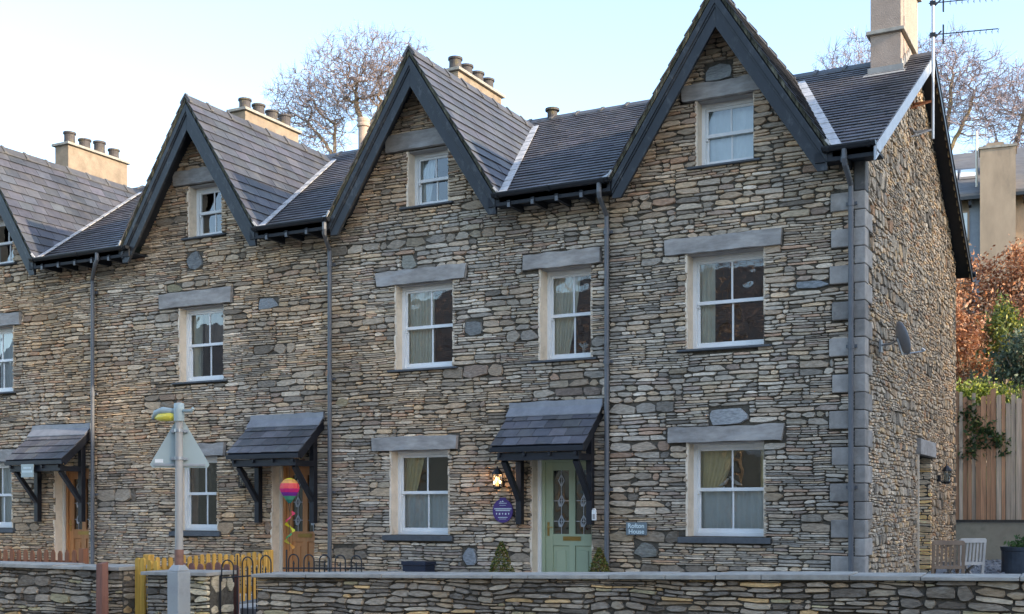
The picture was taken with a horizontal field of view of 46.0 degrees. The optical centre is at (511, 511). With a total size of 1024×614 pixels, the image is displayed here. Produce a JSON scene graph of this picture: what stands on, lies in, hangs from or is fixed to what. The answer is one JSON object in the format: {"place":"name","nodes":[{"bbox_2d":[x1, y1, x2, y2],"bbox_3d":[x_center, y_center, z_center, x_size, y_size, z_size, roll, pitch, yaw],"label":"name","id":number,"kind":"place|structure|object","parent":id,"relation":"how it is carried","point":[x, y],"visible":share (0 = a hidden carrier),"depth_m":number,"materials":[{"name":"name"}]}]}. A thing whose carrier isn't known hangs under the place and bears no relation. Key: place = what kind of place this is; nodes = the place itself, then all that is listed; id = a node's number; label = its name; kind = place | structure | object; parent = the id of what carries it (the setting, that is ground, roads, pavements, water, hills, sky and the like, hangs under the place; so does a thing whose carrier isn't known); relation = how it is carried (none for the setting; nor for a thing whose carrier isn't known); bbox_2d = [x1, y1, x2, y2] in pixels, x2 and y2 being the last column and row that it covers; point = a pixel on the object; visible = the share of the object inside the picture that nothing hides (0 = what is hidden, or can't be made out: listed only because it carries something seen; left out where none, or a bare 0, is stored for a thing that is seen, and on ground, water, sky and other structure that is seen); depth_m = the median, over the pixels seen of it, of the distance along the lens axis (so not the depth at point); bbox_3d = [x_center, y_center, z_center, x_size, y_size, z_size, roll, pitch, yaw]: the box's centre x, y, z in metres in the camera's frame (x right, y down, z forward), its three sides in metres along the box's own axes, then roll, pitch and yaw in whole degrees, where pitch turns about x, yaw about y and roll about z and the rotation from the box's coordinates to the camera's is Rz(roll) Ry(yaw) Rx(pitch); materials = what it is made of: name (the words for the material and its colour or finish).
{"place":"outdoors","nodes":[
{"label":"outdoors","id":0,"kind":"place"},
{"bbox_2d":[239,593,257,613],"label":"garden paving","id":1,"kind":"structure","parent":0,"point":[245,605],"depth_m":17.27,"materials":[{"name":"grey stone"}]},
{"bbox_2d":[0,548,88,563],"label":"picket fence","id":2,"kind":"object","parent":1,"relation":"on","point":[83,555],"visible":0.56,"depth_m":17.67,"materials":[{"name":"brown wood"}]},
{"bbox_2d":[143,550,272,613],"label":"picket fence","id":3,"kind":"object","parent":1,"relation":"on","point":[265,560],"visible":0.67,"depth_m":16.29,"materials":[{"name":"yellow wood"}]},
{"bbox_2d":[240,607,257,613],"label":"step","id":4,"kind":"object","parent":1,"relation":"on","point":[249,610],"visible":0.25,"depth_m":14.34,"materials":[{"name":"grey stone"}]},
{"bbox_2d":[401,561,435,571],"bbox_3d":[-1.390,1.042,17.957,0.430,0.615,0.310,0,0,28],"label":"planter","id":5,"kind":"object","parent":1,"relation":"on","point":[418,566],"visible":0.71,"depth_m":17.83,"materials":[{"name":"plastic"}]},
{"bbox_2d":[489,541,514,571],"bbox_3d":[-0.155,0.841,16.992,0.454,0.878,0.445,0,0,28],"label":"topiary shrub","id":6,"kind":"object","parent":1,"relation":"on","point":[501,546],"visible":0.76,"depth_m":16.95,"materials":[{"name":"green plant"}]},
{"bbox_2d":[588,546,609,571],"bbox_3d":[1.181,0.873,16.341,0.403,0.813,0.406,0,0,28],"label":"topiary shrub","id":7,"kind":"object","parent":1,"relation":"on","point":[603,562],"visible":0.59,"depth_m":16.30,"materials":[{"name":"green plant"}]},
{"bbox_2d":[239,594,257,603],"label":"garden path","id":8,"kind":"structure","parent":0,"point":[245,601],"depth_m":17.88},
{"bbox_2d":[0,0,1023,187],"label":"sky","id":9,"kind":"structure","parent":0,"point":[118,73],"materials":[{"name":"blue"}]},
{"bbox_2d":[927,560,1000,573],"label":"gravel yard","id":10,"kind":"structure","parent":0,"point":[941,571],"depth_m":19.65,"materials":[{"name":"grey gravel"}]},
{"bbox_2d":[931,540,964,573],"bbox_3d":[6.513,0.760,18.086,0.475,0.671,0.643,0,0,14],"label":"folding chair","id":11,"kind":"object","parent":10,"relation":"on","point":[937,543],"visible":0.76,"depth_m":17.82,"materials":[{"name":"brown wood"}]},
{"bbox_2d":[943,538,986,573],"bbox_3d":[6.964,0.729,18.662,0.465,0.652,0.623,0,0,-12],"label":"folding chair","id":12,"kind":"object","parent":10,"relation":"on","point":[982,550],"visible":0.65,"depth_m":18.41,"materials":[{"name":"white wood"}]},
{"bbox_2d":[1000,534,1023,573],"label":"planting tub","id":13,"kind":"object","parent":10,"relation":"on","point":[1012,558],"visible":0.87,"depth_m":18.77,"materials":[{"name":"grey plastic"}]},
{"bbox_2d":[927,313,1023,572],"bbox_3d":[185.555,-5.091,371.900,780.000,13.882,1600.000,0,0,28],"label":"ground","id":14,"kind":"structure","parent":0,"point":[972,376],"depth_m":27.50,"materials":[{"name":"green plant"}]},
{"bbox_2d":[0,561,146,613],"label":"garden wall","id":15,"kind":"structure","parent":14,"relation":"on","point":[46,588],"depth_m":14.83,"materials":[{"name":"stone"}]},
{"bbox_2d":[0,131,147,563],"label":"terrace house","id":16,"kind":"structure","parent":14,"relation":"on","point":[66,209],"depth_m":22.11,"materials":[{"name":"stone"}]},
{"bbox_2d":[1,468,11,521],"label":"curtain","id":17,"kind":"object","parent":16,"relation":"hanging from","point":[7,487],"visible":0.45,"depth_m":23.00,"materials":[{"name":"white fabric"}]},
{"bbox_2d":[1,333,13,387],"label":"curtain","id":18,"kind":"object","parent":16,"relation":"hanging from","point":[8,347],"visible":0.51,"depth_m":22.96,"materials":[{"name":"white fabric"}]},
{"bbox_2d":[0,462,15,532],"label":"window","id":19,"kind":"structure","parent":16,"relation":"in","point":[5,527],"depth_m":22.89,"materials":[{"name":"white paint"}]},
{"bbox_2d":[0,325,16,393],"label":"window","id":20,"kind":"structure","parent":16,"relation":"in","point":[4,329],"depth_m":22.83,"materials":[{"name":"white paint"}]},
{"bbox_2d":[0,217,16,265],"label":"window","id":21,"kind":"structure","parent":16,"relation":"in","point":[6,251],"depth_m":23.45,"materials":[{"name":"white paint"}]},
{"bbox_2d":[21,464,33,476],"bbox_3d":[-8.553,-0.725,21.280,0.310,0.230,0.018,0,0,28],"label":"house sign","id":22,"kind":"object","parent":16,"relation":"attached to","point":[27,470],"visible":1,"depth_m":21.27,"materials":[{"name":"paint"}]},
{"bbox_2d":[53,468,89,560],"bbox_3d":[-7.869,0.270,21.882,0.945,2.160,0.325,0,0,28],"label":"door","id":23,"kind":"structure","parent":16,"relation":"in","point":[70,534],"depth_m":22.07,"materials":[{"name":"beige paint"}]},
{"bbox_2d":[96,562,108,613],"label":"wooden post","id":24,"kind":"object","parent":14,"relation":"on","point":[102,605],"visible":1,"depth_m":14.26,"materials":[{"name":"brown wood"}]},
{"bbox_2d":[141,569,236,613],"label":"garden wall","id":25,"kind":"structure","parent":14,"relation":"on","point":[204,591],"depth_m":13.92,"materials":[{"name":"stone"}]},
{"bbox_2d":[135,558,161,613],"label":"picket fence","id":26,"kind":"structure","parent":25,"relation":"attached to","point":[141,603],"depth_m":14.46,"materials":[{"name":"yellow wood"}]},
{"bbox_2d":[184,562,238,613],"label":"picket fence","id":27,"kind":"object","parent":14,"relation":"on","point":[209,566],"visible":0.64,"depth_m":14.21,"materials":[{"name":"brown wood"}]},
{"bbox_2d":[77,93,357,593],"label":"terrace house","id":28,"kind":"structure","parent":14,"relation":"on","point":[233,205],"depth_m":20.22,"materials":[{"name":"stone"}]},
{"bbox_2d":[192,468,198,523],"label":"curtain","id":29,"kind":"object","parent":28,"relation":"hanging from","point":[195,498],"visible":0.83,"depth_m":20.78,"materials":[{"name":"grey fabric"}]},
{"bbox_2d":[169,456,221,535],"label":"window","id":30,"kind":"structure","parent":28,"relation":"in","point":[207,526],"depth_m":20.74,"materials":[{"name":"white paint"}]},
{"bbox_2d":[193,315,202,376],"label":"curtain","id":31,"kind":"object","parent":28,"relation":"hanging from","point":[198,339],"visible":0.98,"depth_m":20.73,"materials":[{"name":"white fabric"}]},
{"bbox_2d":[171,304,227,384],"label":"window","id":32,"kind":"structure","parent":28,"relation":"in","point":[213,365],"depth_m":20.66,"materials":[{"name":"white paint"}]},
{"bbox_2d":[181,182,226,240],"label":"window","id":33,"kind":"structure","parent":28,"relation":"in","point":[204,209],"depth_m":20.59,"materials":[{"name":"white paint"}]},
{"bbox_2d":[205,313,223,342],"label":"curtain","id":34,"kind":"object","parent":28,"relation":"hanging from","point":[217,330],"visible":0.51,"depth_m":20.57,"materials":[{"name":"grey fabric"}]},
{"bbox_2d":[237,470,250,488],"bbox_3d":[-4.383,-0.549,19.720,0.170,0.341,0.245,0,0,28],"label":"wall lantern","id":35,"kind":"object","parent":28,"relation":"attached to","point":[241,486],"depth_m":19.66,"materials":[{"name":"black metal"}]},
{"bbox_2d":[279,462,299,550],"bbox_3d":[-3.433,-0.085,18.608,0.309,1.370,0.309,0,0,28],"label":"wind spinner","id":36,"kind":"object","parent":28,"relation":"hanging from","point":[289,488],"visible":1,"depth_m":18.54,"materials":[{"name":"multicoloured fabric"}]},
{"bbox_2d":[270,466,314,571],"bbox_3d":[-3.446,0.270,19.541,0.935,2.160,0.323,0,0,28],"label":"door","id":37,"kind":"structure","parent":28,"relation":"in","point":[303,537],"depth_m":19.69,"materials":[{"name":"beige paint"}]},
{"bbox_2d":[260,19,431,153],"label":"bare tree","id":38,"kind":"object","parent":14,"relation":"on","point":[375,80],"visible":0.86,"depth_m":58.83,"materials":[{"name":"brown plant"}]},
{"bbox_2d":[313,44,649,571],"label":"terrace house","id":39,"kind":"structure","parent":14,"relation":"on","point":[499,233],"depth_m":17.98,"materials":[{"name":"stone"}]},
{"bbox_2d":[357,117,369,148],"bbox_3d":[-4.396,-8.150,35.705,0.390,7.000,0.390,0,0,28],"label":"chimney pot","id":40,"kind":"object","parent":39,"relation":"on","point":[363,124],"visible":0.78,"depth_m":35.56,"materials":[{"name":"beige ceramic"}]},
{"bbox_2d":[405,458,423,490],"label":"curtain","id":41,"kind":"object","parent":39,"relation":"hanging from","point":[413,468],"visible":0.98,"depth_m":18.73,"materials":[{"name":"beige fabric"}]},
{"bbox_2d":[382,449,453,540],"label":"window","id":42,"kind":"structure","parent":39,"relation":"in","point":[434,477],"depth_m":18.60,"materials":[{"name":"white paint"}]},
{"bbox_2d":[409,292,434,363],"bbox_3d":[-1.389,-2.840,18.610,0.470,1.220,0.041,0,0,28],"label":"curtain","id":43,"kind":"object","parent":39,"relation":"hanging from","point":[420,339],"visible":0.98,"depth_m":18.62,"materials":[{"name":"beige fabric"}]},
{"bbox_2d":[387,280,458,372],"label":"window","id":44,"kind":"structure","parent":39,"relation":"in","point":[443,326],"depth_m":18.61,"materials":[{"name":"white paint"}]},
{"bbox_2d":[399,146,453,210],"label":"window","id":45,"kind":"structure","parent":39,"relation":"in","point":[439,196],"depth_m":18.48,"materials":[{"name":"white paint"}]},
{"bbox_2d":[406,494,447,527],"bbox_3d":[-1.225,0.013,18.547,1.000,0.575,0.046,0,0,28],"label":"curtain","id":46,"kind":"object","parent":39,"relation":"hanging from","point":[416,510],"visible":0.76,"depth_m":18.59,"materials":[{"name":"white fabric"}]},
{"bbox_2d":[421,160,435,202],"bbox_3d":[-1.276,-5.085,18.574,0.265,0.770,0.043,0,0,28],"label":"curtain","id":47,"kind":"object","parent":39,"relation":"hanging from","point":[427,169],"visible":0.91,"depth_m":18.59,"materials":[{"name":"white fabric"}]},
{"bbox_2d":[492,466,504,489],"bbox_3d":[-0.194,-0.489,17.502,0.170,0.341,0.245,0,0,28],"label":"wall lantern","id":48,"kind":"object","parent":39,"relation":"attached to","point":[497,479],"depth_m":17.45,"materials":[{"name":"black metal"}]},
{"bbox_2d":[493,497,512,522],"bbox_3d":[-0.132,-0.025,17.555,0.330,0.370,0.022,0,0,28],"label":"plaque","id":49,"kind":"object","parent":39,"relation":"attached to","point":[502,509],"visible":1,"depth_m":17.55,"materials":[{"name":"paint"}]},
{"bbox_2d":[530,460,593,571],"bbox_3d":[0.783,0.270,17.302,1.025,2.160,0.325,0,0,28],"label":"door","id":50,"kind":"structure","parent":39,"relation":"in","point":[561,538],"depth_m":17.45,"materials":[{"name":"green paint"}]},
{"bbox_2d":[530,264,597,363],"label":"window","id":51,"kind":"structure","parent":39,"relation":"in","point":[582,331],"depth_m":17.48,"materials":[{"name":"white paint"}]},
{"bbox_2d":[554,276,580,354],"bbox_3d":[0.810,-2.850,17.518,0.440,1.240,0.046,0,0,28],"label":"curtain","id":52,"kind":"object","parent":39,"relation":"hanging from","point":[563,303],"visible":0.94,"depth_m":17.54,"materials":[{"name":"beige fabric"}]},
{"bbox_2d":[579,343,588,352],"bbox_3d":[1.038,-2.346,17.394,0.164,0.191,0.074,0,0,28],"label":"flower vase","id":53,"kind":"object","parent":39,"relation":"in","point":[584,345],"visible":0.98,"depth_m":17.38,"materials":[{"name":"white paint"}]},
{"bbox_2d":[592,509,596,519],"bbox_3d":[1.143,0.037,16.763,0.065,0.165,0.054,0,0,28],"label":"key safe","id":54,"kind":"object","parent":39,"relation":"attached to","point":[594,514],"visible":1,"depth_m":16.75,"materials":[{"name":"white paint"}]},
{"bbox_2d":[251,571,1023,613],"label":"garden wall","id":55,"kind":"structure","parent":14,"relation":"on","point":[730,592],"depth_m":11.50,"materials":[{"name":"stone"}]},
{"bbox_2d":[219,555,271,613],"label":"iron gate","id":56,"kind":"structure","parent":55,"relation":"attached to","point":[233,577],"depth_m":13.65,"materials":[{"name":"black metal"}]},
{"bbox_2d":[283,550,364,571],"bbox_3d":[-2.104,0.690,13.424,1.120,0.520,0.026,0,0,28],"label":"iron railing","id":57,"kind":"object","parent":55,"relation":"on","point":[324,567],"visible":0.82,"depth_m":13.43,"materials":[{"name":"black metal"}]},
{"bbox_2d":[601,0,975,572],"bbox_3d":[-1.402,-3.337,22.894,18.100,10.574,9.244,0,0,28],"label":"terrace house","id":58,"kind":"structure","parent":14,"relation":"on","point":[823,229],"depth_m":16.27,"materials":[{"name":"stone"}]},
{"bbox_2d":[626,522,646,534],"bbox_3d":[1.713,0.233,16.578,0.305,0.175,0.034,0,0,28],"label":"house sign","id":59,"kind":"object","parent":58,"relation":"attached to","point":[636,528],"visible":1,"depth_m":16.56,"materials":[{"name":"stone"}]},
{"bbox_2d":[700,264,714,342],"bbox_3d":[2.680,-2.855,16.527,0.234,1.210,0.046,0,0,28],"label":"curtain","id":60,"kind":"object","parent":58,"relation":"hanging from","point":[707,282],"visible":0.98,"depth_m":16.52,"materials":[{"name":"beige fabric"}]},
{"bbox_2d":[701,450,735,487],"bbox_3d":[2.821,-0.602,16.464,0.522,0.626,0.046,0,0,28],"label":"curtain","id":61,"kind":"object","parent":58,"relation":"hanging from","point":[715,467],"visible":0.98,"depth_m":16.49,"materials":[{"name":"beige fabric"}]},
{"bbox_2d":[718,478,728,487],"bbox_3d":[2.880,-0.387,16.386,0.161,0.144,0.051,0,0,28],"label":"bird ornament","id":62,"kind":"object","parent":58,"relation":"on","point":[724,482],"visible":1,"depth_m":16.37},
{"bbox_2d":[687,92,760,169],"bbox_3d":[2.872,-5.080,16.151,1.004,0.940,0.344,0,0,28],"label":"window","id":63,"kind":"structure","parent":58,"relation":"in","point":[702,143],"depth_m":16.25,"materials":[{"name":"white paint"}]},
{"bbox_2d":[677,441,771,543],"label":"window","id":64,"kind":"structure","parent":58,"relation":"in","point":[745,469],"depth_m":16.37,"materials":[{"name":"white paint"}]},
{"bbox_2d":[677,247,771,352],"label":"window","id":65,"kind":"structure","parent":58,"relation":"in","point":[739,302],"depth_m":17.37,"materials":[{"name":"white paint"}]},
{"bbox_2d":[709,106,752,161],"bbox_3d":[3.016,-5.105,16.304,0.755,0.810,0.021,0,0,28],"label":"curtain","id":66,"kind":"object","parent":58,"relation":"hanging from","point":[720,148],"visible":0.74,"depth_m":16.34,"materials":[{"name":"white fabric"}]},
{"bbox_2d":[702,491,763,528],"bbox_3d":[3.031,-0.001,16.339,1.010,0.562,0.044,0,0,28],"label":"curtain","id":67,"kind":"object","parent":58,"relation":"hanging from","point":[716,509],"visible":0.85,"depth_m":16.36,"materials":[{"name":"white fabric"}]},
{"bbox_2d":[729,476,741,487],"bbox_3d":[3.023,-0.401,16.311,0.192,0.171,0.061,0,0,28],"label":"bird ornament","id":68,"kind":"object","parent":58,"relation":"on","point":[735,482],"visible":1,"depth_m":16.29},
{"bbox_2d":[761,450,763,486],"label":"curtain","id":69,"kind":"object","parent":58,"relation":"hanging from","point":[762,459],"visible":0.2,"depth_m":16.18,"materials":[{"name":"beige fabric"}]},
{"bbox_2d":[879,321,925,354],"bbox_3d":[5.061,-2.265,15.794,0.610,0.437,0.366,0,0,37],"label":"satellite dish","id":70,"kind":"object","parent":58,"relation":"attached to","point":[902,340],"visible":1,"depth_m":15.70,"materials":[{"name":"grey metal"}]},
{"bbox_2d":[937,464,951,483],"bbox_3d":[7.320,-0.639,20.406,0.245,0.341,0.170,0,0,28],"label":"wall lantern","id":71,"kind":"object","parent":58,"relation":"attached to","point":[946,477],"depth_m":20.38,"materials":[{"name":"black metal"}]},
{"bbox_2d":[909,0,998,138],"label":"tv aerial","id":72,"kind":"object","parent":58,"relation":"attached to","point":[932,35],"visible":1,"depth_m":18.18,"materials":[{"name":"black metal"}]},
{"bbox_2d":[811,25,959,87],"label":"bare tree","id":73,"kind":"object","parent":14,"relation":"on","point":[859,58],"visible":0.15,"depth_m":53.91,"materials":[{"name":"brown plant"}]},
{"bbox_2d":[923,20,1023,149],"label":"bare tree","id":74,"kind":"object","parent":14,"relation":"on","point":[970,98],"visible":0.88,"depth_m":52.01,"materials":[{"name":"brown plant"}]},
{"bbox_2d":[956,290,995,391],"bbox_3d":[10.226,-3.578,27.835,1.783,3.142,1.652,0,0,28],"label":"beech shrub","id":75,"kind":"object","parent":14,"relation":"on","point":[969,341],"visible":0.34,"depth_m":27.51,"materials":[{"name":"orange plant"}]},
{"bbox_2d":[956,243,1019,329],"bbox_3d":[11.686,-5.669,31.983,3.591,2.924,2.151,0,0,28],"label":"beech shrub","id":76,"kind":"object","parent":14,"relation":"on","point":[988,269],"visible":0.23,"depth_m":31.54,"materials":[{"name":"orange plant"}]},
{"bbox_2d":[953,131,1023,312],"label":"hillside house","id":77,"kind":"structure","parent":14,"relation":"on","point":[990,178],"depth_m":36.54,"materials":[{"name":"beige concrete"}]},
{"bbox_2d":[963,211,968,239],"bbox_3d":[13.863,-8.820,37.233,0.495,0.900,0.125,0,0,28],"label":"window","id":78,"kind":"structure","parent":77,"relation":"in","point":[965,213],"depth_m":37.13,"materials":[{"name":"white wood"}]},
{"bbox_2d":[956,523,1023,560],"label":"retaining wall","id":79,"kind":"structure","parent":14,"relation":"on","point":[996,535],"depth_m":22.73,"materials":[{"name":"concrete"}]},
{"bbox_2d":[956,389,1023,522],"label":"board fence","id":80,"kind":"object","parent":79,"relation":"on","point":[972,501],"visible":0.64,"depth_m":22.80,"materials":[{"name":"brown wood"}]},
{"bbox_2d":[957,396,1011,460],"bbox_3d":[8.905,-1.574,22.789,1.015,1.236,0.318,0,0,21],"label":"ivy","id":81,"kind":"object","parent":80,"relation":"attached to","point":[992,434],"visible":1,"depth_m":22.79,"materials":[{"name":"green plant"}]},
{"bbox_2d":[956,373,1023,466],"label":"green shrub","id":82,"kind":"object","parent":14,"relation":"on","point":[984,390],"visible":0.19,"depth_m":25.46,"materials":[{"name":"green plant"}]},
{"bbox_2d":[961,54,1023,152],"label":"bare tree","id":83,"kind":"object","parent":14,"relation":"on","point":[1017,139],"visible":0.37,"depth_m":53.12,"materials":[{"name":"brown plant"}]},
{"bbox_2d":[971,277,1023,353],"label":"beech shrub","id":84,"kind":"object","parent":14,"relation":"on","point":[1021,307],"visible":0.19,"depth_m":29.45,"materials":[{"name":"orange plant"}]},
{"bbox_2d":[971,290,1023,402],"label":"green shrub","id":85,"kind":"object","parent":14,"relation":"on","point":[1003,317],"visible":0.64,"depth_m":27.90,"materials":[{"name":"green plant"}]},
{"bbox_2d":[974,237,1023,318],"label":"beech shrub","id":86,"kind":"object","parent":14,"relation":"on","point":[1017,254],"visible":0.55,"depth_m":31.28,"materials":[{"name":"orange plant"}]},
{"bbox_2d":[982,322,1023,398],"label":"green shrub","id":87,"kind":"object","parent":14,"relation":"on","point":[1010,367],"visible":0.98,"depth_m":26.32,"materials":[{"name":"green plant"}]},
{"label":"pavement","id":88,"kind":"structure","parent":0,"visible":0},
{"bbox_2d":[151,403,194,613],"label":"street lamp","id":89,"kind":"object","parent":88,"relation":"on","point":[178,587],"visible":1,"depth_m":13.41,"materials":[{"name":"metal"}]},
{"bbox_2d":[150,422,208,467],"bbox_3d":[-3.718,-0.782,13.473,0.650,0.575,0.147,0,0,-10],"label":"road sign","id":90,"kind":"object","parent":89,"relation":"attached to","point":[192,457],"visible":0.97,"depth_m":13.53,"materials":[{"name":"white paint"}]}
]}

